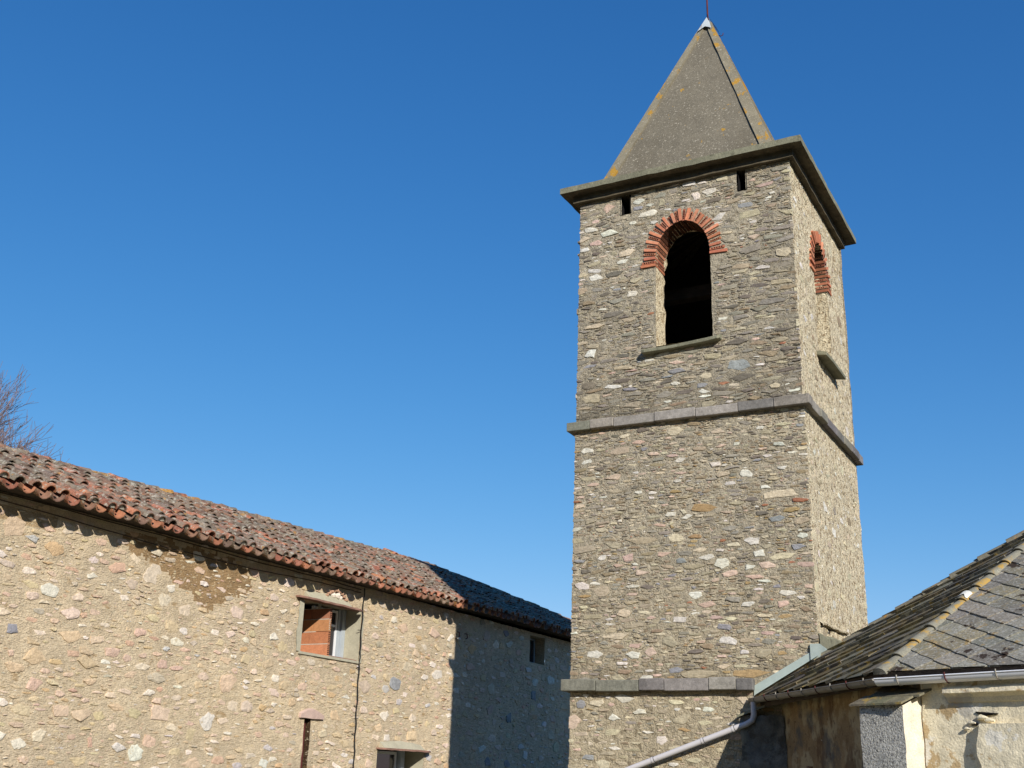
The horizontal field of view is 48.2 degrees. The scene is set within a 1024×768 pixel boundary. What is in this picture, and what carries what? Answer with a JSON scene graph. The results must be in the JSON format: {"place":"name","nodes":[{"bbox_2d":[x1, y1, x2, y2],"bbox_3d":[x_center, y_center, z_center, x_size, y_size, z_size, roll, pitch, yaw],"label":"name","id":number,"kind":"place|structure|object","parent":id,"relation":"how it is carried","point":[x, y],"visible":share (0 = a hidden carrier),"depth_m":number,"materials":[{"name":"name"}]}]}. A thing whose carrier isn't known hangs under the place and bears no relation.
{"place":"outdoors","nodes":[
{"label":"outdoors","id":0,"kind":"place"},
{"bbox_2d":[0,0,1023,623],"label":"sky","id":1,"kind":"structure","parent":0,"point":[311,264],"materials":[{"name":"blue"}]},
{"label":"ground","id":2,"kind":"structure","parent":0,"visible":0},
{"bbox_2d":[0,361,69,460],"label":"bare tree","id":3,"kind":"object","parent":2,"relation":"on","point":[19,445],"visible":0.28,"depth_m":35.12,"materials":[{"name":"brown plant"}]},
{"bbox_2d":[0,443,570,767],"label":"stone house","id":4,"kind":"structure","parent":2,"relation":"on","point":[119,651],"depth_m":19.57,"materials":[{"name":"stone"}]},
{"bbox_2d":[0,492,360,589],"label":"facade wire","id":5,"kind":"object","parent":4,"relation":"attached to","point":[168,537],"visible":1,"depth_m":18.17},
{"bbox_2d":[0,499,360,592],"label":"facade wire","id":6,"kind":"object","parent":4,"relation":"attached to","point":[166,547],"visible":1,"depth_m":18.05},
{"bbox_2d":[296,589,363,663],"bbox_3d":[-3.721,4.587,21.886,0.897,1.314,2.165,-8,-21,27],"label":"window","id":7,"kind":"structure","parent":4,"relation":"in","point":[320,632],"depth_m":21.86,"materials":[{"name":"stone"}]},
{"bbox_2d":[353,588,364,767],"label":"wall cable","id":8,"kind":"object","parent":4,"relation":"attached to","point":[358,676],"depth_m":22.27,"materials":[{"name":"black rubber"}]},
{"bbox_2d":[376,741,430,767],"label":"window","id":9,"kind":"structure","parent":4,"relation":"in","point":[385,759],"depth_m":23.47,"materials":[{"name":"stone"}]},
{"bbox_2d":[529,638,534,662],"bbox_3d":[0.392,6.819,29.277,0.050,0.630,0.760,-8,-21,27],"label":"window","id":10,"kind":"structure","parent":4,"relation":"in","point":[532,641],"depth_m":29.51,"materials":[{"name":"black glass"}]},
{"bbox_2d":[560,0,867,767],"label":"bell tower","id":11,"kind":"structure","parent":2,"relation":"on","point":[718,574],"depth_m":19.12,"materials":[{"name":"stone"}]},
{"bbox_2d":[625,530,1023,767],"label":"church apse","id":12,"kind":"structure","parent":2,"relation":"on","point":[932,676],"depth_m":13.26,"materials":[{"name":"stone"}]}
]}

